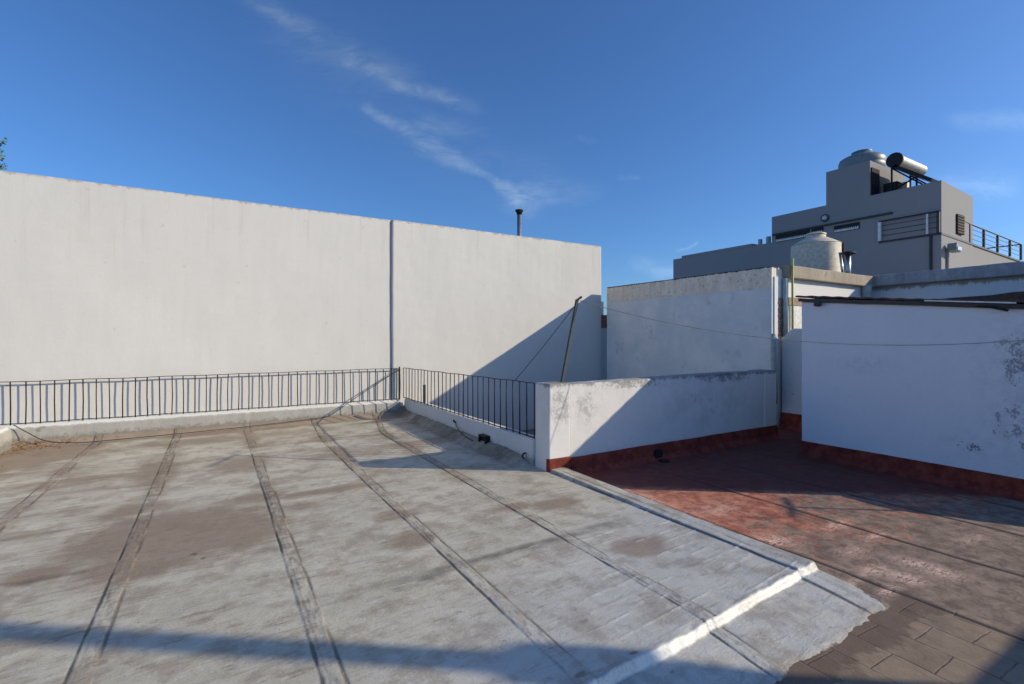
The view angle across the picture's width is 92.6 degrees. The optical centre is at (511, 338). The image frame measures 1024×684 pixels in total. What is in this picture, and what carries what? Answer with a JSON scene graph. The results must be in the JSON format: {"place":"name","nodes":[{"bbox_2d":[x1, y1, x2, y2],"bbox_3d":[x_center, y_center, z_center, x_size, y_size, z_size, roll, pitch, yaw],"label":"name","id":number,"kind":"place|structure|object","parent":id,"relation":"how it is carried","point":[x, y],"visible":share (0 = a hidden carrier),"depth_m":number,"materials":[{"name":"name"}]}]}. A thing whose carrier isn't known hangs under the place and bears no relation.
{"place":"outdoors","nodes":[
{"label":"outdoors","id":0,"kind":"place"},
{"bbox_2d":[0,405,889,683],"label":"roof deck","id":1,"kind":"structure","parent":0,"point":[402,545],"depth_m":3.46,"materials":[{"name":"grey concrete"}]},
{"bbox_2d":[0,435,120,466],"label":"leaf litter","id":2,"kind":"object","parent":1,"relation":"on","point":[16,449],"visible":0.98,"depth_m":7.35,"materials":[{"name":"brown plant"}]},
{"bbox_2d":[0,399,399,441],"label":"parapet","id":3,"kind":"structure","parent":1,"relation":"attached to","point":[70,428],"depth_m":8.61,"materials":[{"name":"white paint"}]},
{"bbox_2d":[0,368,398,424],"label":"railing","id":4,"kind":"object","parent":3,"relation":"on","point":[217,410],"visible":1,"depth_m":8.71,"materials":[{"name":"black metal"}]},
{"bbox_2d":[399,367,399,399],"bbox_3d":[-2.440,0.965,10.611,0.030,0.710,0.030,0,0,36],"label":"corner post","id":5,"kind":"object","parent":3,"relation":"on","point":[399,383],"visible":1,"depth_m":10.60,"materials":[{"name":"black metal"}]},
{"bbox_2d":[14,368,399,442],"bbox_3d":[-4.904,1.133,8.862,6.038,0.976,0.372,0,0,-32],"label":"cable","id":6,"kind":"object","parent":1,"relation":"on","point":[190,432],"visible":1,"depth_m":8.31,"materials":[{"name":"black rubber"}]},
{"bbox_2d":[404,398,534,464],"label":"parapet","id":7,"kind":"structure","parent":1,"relation":"on","point":[516,442],"depth_m":7.62,"materials":[{"name":"paint"}]},
{"bbox_2d":[423,385,425,402],"bbox_3d":[-1.764,1.115,9.863,0.053,0.370,0.056,0,0,-31],"label":"pipe stub","id":8,"kind":"object","parent":7,"relation":"on","point":[423,393],"visible":0.56,"depth_m":9.85,"materials":[{"name":"metal"}]},
{"bbox_2d":[403,368,534,438],"bbox_3d":[-1.037,0.935,8.507,0.024,0.726,5.115,0,0,-31],"label":"railing","id":9,"kind":"object","parent":7,"relation":"on","point":[483,421],"visible":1,"depth_m":7.83,"materials":[{"name":"black metal"}]},
{"bbox_2d":[478,434,489,443],"bbox_3d":[-0.415,1.540,7.359,0.095,0.180,0.220,0,0,-31],"label":"drain box","id":10,"kind":"object","parent":7,"relation":"attached to","point":[485,438],"visible":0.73,"depth_m":7.32,"materials":[{"name":"black metal"}]},
{"bbox_2d":[0,0,1023,314],"label":"sky","id":11,"kind":"structure","parent":0,"point":[651,134],"materials":[{"name":"blue"}]},
{"bbox_2d":[521,429,535,434],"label":"courtyard floor","id":12,"kind":"structure","parent":0,"point":[530,431],"depth_m":12.16,"materials":[{"name":"grey concrete"}]},
{"bbox_2d":[607,265,875,427],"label":"white house","id":13,"kind":"structure","parent":0,"point":[749,302],"depth_m":10.77,"materials":[{"name":"paint"}]},
{"bbox_2d":[770,334,777,403],"bbox_3d":[5.038,0.580,9.411,0.150,1.343,0.100,0,0,-31],"label":"downpipe","id":14,"kind":"object","parent":13,"relation":"attached to","point":[773,355],"visible":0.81,"depth_m":9.37,"materials":[{"name":"grey plastic"}]},
{"bbox_2d":[782,278,788,336],"bbox_3d":[5.350,-0.605,9.582,0.112,1.150,0.112,0,0,-31],"label":"downpipe","id":15,"kind":"object","parent":13,"relation":"attached to","point":[785,307],"visible":0.91,"depth_m":9.54,"materials":[{"name":"grey plastic"}]},
{"bbox_2d":[790,306,801,330],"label":"wall","id":16,"kind":"structure","parent":13,"relation":"in","point":[797,309],"depth_m":9.86,"materials":[{"name":"white paint"}]},
{"bbox_2d":[791,232,841,271],"bbox_3d":[7.631,-1.960,12.302,1.100,1.380,1.100,0,0,-31],"label":"water tank","id":17,"kind":"object","parent":13,"relation":"on","point":[819,250],"visible":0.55,"depth_m":11.85,"materials":[{"name":"beige plastic"}]},
{"bbox_2d":[839,252,843,271],"bbox_3d":[7.846,-1.675,11.638,0.157,0.758,0.060,0,0,6],"label":"vent pipe","id":18,"kind":"object","parent":13,"relation":"on","point":[841,263],"visible":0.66,"depth_m":11.62,"materials":[{"name":"metal"}]},
{"bbox_2d":[842,243,844,272],"bbox_3d":[8.082,-1.790,11.944,0.052,1.080,0.052,0,0,36],"label":"water pipe","id":19,"kind":"object","parent":13,"relation":"on","point":[843,250],"visible":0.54,"depth_m":11.92,"materials":[{"name":"black metal"}]},
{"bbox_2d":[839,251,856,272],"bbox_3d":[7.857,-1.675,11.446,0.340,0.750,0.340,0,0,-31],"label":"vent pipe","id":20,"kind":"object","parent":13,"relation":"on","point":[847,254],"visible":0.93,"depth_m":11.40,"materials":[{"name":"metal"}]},
{"bbox_2d":[861,285,871,296],"bbox_3d":[8.119,-1.005,11.207,0.200,0.410,0.200,0,0,-31],"label":"drain spout","id":21,"kind":"object","parent":13,"relation":"attached to","point":[866,290],"visible":0.6,"depth_m":11.13,"materials":[{"name":"grey plastic"}]},
{"bbox_2d":[584,428,1023,683],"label":"terrace floor","id":22,"kind":"structure","parent":0,"point":[938,569],"depth_m":4.16,"materials":[{"name":"red tile"}]},
{"bbox_2d":[535,369,782,473],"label":"wall","id":23,"kind":"structure","parent":22,"relation":"on","point":[590,427],"depth_m":6.98,"materials":[{"name":"paint"}]},
{"bbox_2d":[560,296,581,381],"bbox_3d":[0.738,0.035,6.222,0.259,1.129,0.719,0,0,4],"label":"line post","id":24,"kind":"object","parent":23,"relation":"on","point":[569,339],"visible":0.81,"depth_m":6.40,"materials":[{"name":"metal"}]},
{"bbox_2d":[516,307,573,378],"bbox_3d":[0.449,0.055,6.614,0.864,1.055,0.009,0,0,18],"label":"guy wire","id":25,"kind":"object","parent":24,"relation":"attached to","point":[546,342],"visible":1,"depth_m":6.60,"materials":[{"name":"black metal"}]},
{"bbox_2d":[581,301,1022,345],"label":"clothes line","id":26,"kind":"object","parent":24,"relation":"attached to","point":[806,341],"visible":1,"depth_m":5.77,"materials":[{"name":"metal"}]},
{"bbox_2d":[654,448,670,462],"bbox_3d":[2.121,1.658,6.960,0.170,0.165,0.279,0,0,-31],"label":"drain outlet","id":27,"kind":"object","parent":23,"relation":"attached to","point":[658,453],"visible":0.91,"depth_m":6.97,"materials":[{"name":"black metal"}]},
{"bbox_2d":[779,328,801,431],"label":"passage wall","id":28,"kind":"structure","parent":22,"relation":"on","point":[791,416],"depth_m":9.34,"materials":[{"name":"paint"}]},
{"bbox_2d":[791,258,793,329],"bbox_3d":[5.471,-0.815,9.547,0.050,1.490,0.047,0,0,-31],"label":"gas pipe","id":29,"kind":"object","parent":28,"relation":"on","point":[792,293],"visible":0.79,"depth_m":9.53,"materials":[{"name":"metal"}]},
{"bbox_2d":[795,295,1023,501],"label":"shed","id":30,"kind":"structure","parent":22,"relation":"on","point":[923,409],"depth_m":6.07,"materials":[{"name":"paint"}]},
{"bbox_2d":[946,291,1023,299],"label":"rusty roof","id":31,"kind":"structure","parent":30,"relation":"on","point":[1012,296],"depth_m":7.99,"materials":[{"name":"paint"}]},
{"bbox_2d":[673,160,1020,278],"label":"grey building","id":32,"kind":"structure","parent":0,"point":[858,206],"depth_m":14.11,"materials":[{"name":"paint"}]},
{"bbox_2d":[766,236,770,242],"bbox_3d":[8.840,-3.360,16.869,0.152,0.300,0.160,0,0,-31],"label":"vent stub","id":33,"kind":"object","parent":32,"relation":"on","point":[768,239],"visible":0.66,"depth_m":16.80,"materials":[{"name":"grey plastic"}]},
{"bbox_2d":[776,229,809,241],"bbox_3d":[9.076,-3.322,15.866,0.032,0.225,1.100,0,0,-31],"label":"window","id":34,"kind":"structure","parent":32,"relation":"in","point":[800,234],"depth_m":15.87,"materials":[{"name":"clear glass"}]},
{"bbox_2d":[811,227,822,232],"bbox_3d":[9.477,-3.342,15.203,0.032,0.185,0.350,0,0,-31],"label":"window","id":35,"kind":"structure","parent":32,"relation":"in","point":[820,229],"depth_m":15.20,"materials":[{"name":"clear glass"}]},
{"bbox_2d":[821,214,828,221],"bbox_3d":[9.565,-3.695,14.994,0.098,0.230,0.230,0,0,-31],"label":"bulkhead lamp","id":36,"kind":"object","parent":32,"relation":"attached to","point":[824,217],"visible":1,"depth_m":14.97,"materials":[{"name":"paint"}]},
{"bbox_2d":[834,222,859,232],"bbox_3d":[9.902,-3.290,14.502,0.032,0.200,0.690,0,0,-31],"label":"window","id":37,"kind":"structure","parent":32,"relation":"in","point":[852,226],"depth_m":14.48,"materials":[{"name":"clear glass"}]},
{"bbox_2d":[838,149,886,168],"bbox_3d":[10.819,-5.450,15.145,1.220,0.700,1.220,0,0,-31],"label":"water tank","id":38,"kind":"object","parent":32,"relation":"on","point":[859,156],"visible":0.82,"depth_m":14.69,"materials":[{"name":"silver metal"}]},
{"bbox_2d":[871,167,879,194],"bbox_3d":[10.487,-4.495,14.130,0.460,0.810,0.028,0,0,-31],"label":"door","id":39,"kind":"structure","parent":32,"relation":"in","point":[875,173],"depth_m":14.10,"materials":[{"name":"black metal"}]},
{"bbox_2d":[883,152,937,192],"bbox_3d":[11.434,-4.617,13.840,1.700,1.075,1.270,0,0,-31],"label":"solar water heater","id":40,"kind":"object","parent":32,"relation":"on","point":[898,162],"visible":0.77,"depth_m":13.65,"materials":[{"name":"silver metal"}]},
{"bbox_2d":[878,210,1021,259],"bbox_3d":[13.685,-3.018,15.943,8.236,0.566,2.660,0,0,-33],"label":"terrace railing","id":41,"kind":"object","parent":32,"relation":"on","point":[937,227],"visible":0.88,"depth_m":13.94,"materials":[{"name":"paint"}]},
{"bbox_2d":[946,242,961,267],"bbox_3d":[11.487,-1.960,12.758,0.370,1.020,0.285,0,0,-31],"label":"floodlight","id":42,"kind":"object","parent":32,"relation":"attached to","point":[956,247],"visible":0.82,"depth_m":12.69,"materials":[{"name":"metal"}]},
{"bbox_2d":[871,261,1023,298],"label":"side house","id":43,"kind":"structure","parent":0,"point":[962,282],"depth_m":10.20,"materials":[{"name":"paint"}]},
{"bbox_3d":[-9.515,2.945,11.078,23.200,9.390,7.190,0,0,-31],"label":"back house","id":44,"kind":"object","parent":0,"visible":0},
{"bbox_2d":[515,209,522,235],"bbox_3d":[0.201,-1.958,13.566,0.230,3.215,0.230,0,0,-31],"label":"flue pipe","id":45,"kind":"object","parent":44,"relation":"on","point":[519,212],"visible":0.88,"depth_m":13.51,"materials":[{"name":"metal"}]},
{"label":"ground","id":46,"kind":"structure","parent":0,"visible":0},
{"bbox_2d":[0,137,7,169],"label":"tree","id":47,"kind":"object","parent":46,"relation":"on","point":[1,166],"visible":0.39,"depth_m":13.92,"materials":[{"name":"green plant"}]},
{"bbox_2d":[0,171,390,423],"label":"party wall","id":48,"kind":"structure","parent":46,"relation":"on","point":[103,280],"depth_m":8.66,"materials":[{"name":"paint"}]},
{"bbox_2d":[391,220,600,430],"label":"party wall","id":49,"kind":"structure","parent":46,"relation":"on","point":[473,303],"depth_m":11.85,"materials":[{"name":"paint"}]},
{"bbox_2d":[601,301,606,379],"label":"wall","id":50,"kind":"structure","parent":46,"relation":"on","point":[603,347],"depth_m":13.92,"materials":[{"name":"paint"}]},
{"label":"roof base","id":51,"kind":"structure","parent":46,"relation":"on","visible":0},
{"bbox_2d":[0,427,11,453],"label":"parapet","id":52,"kind":"structure","parent":51,"relation":"on","point":[5,437],"depth_m":7.22,"materials":[{"name":"white paint"}]}
]}

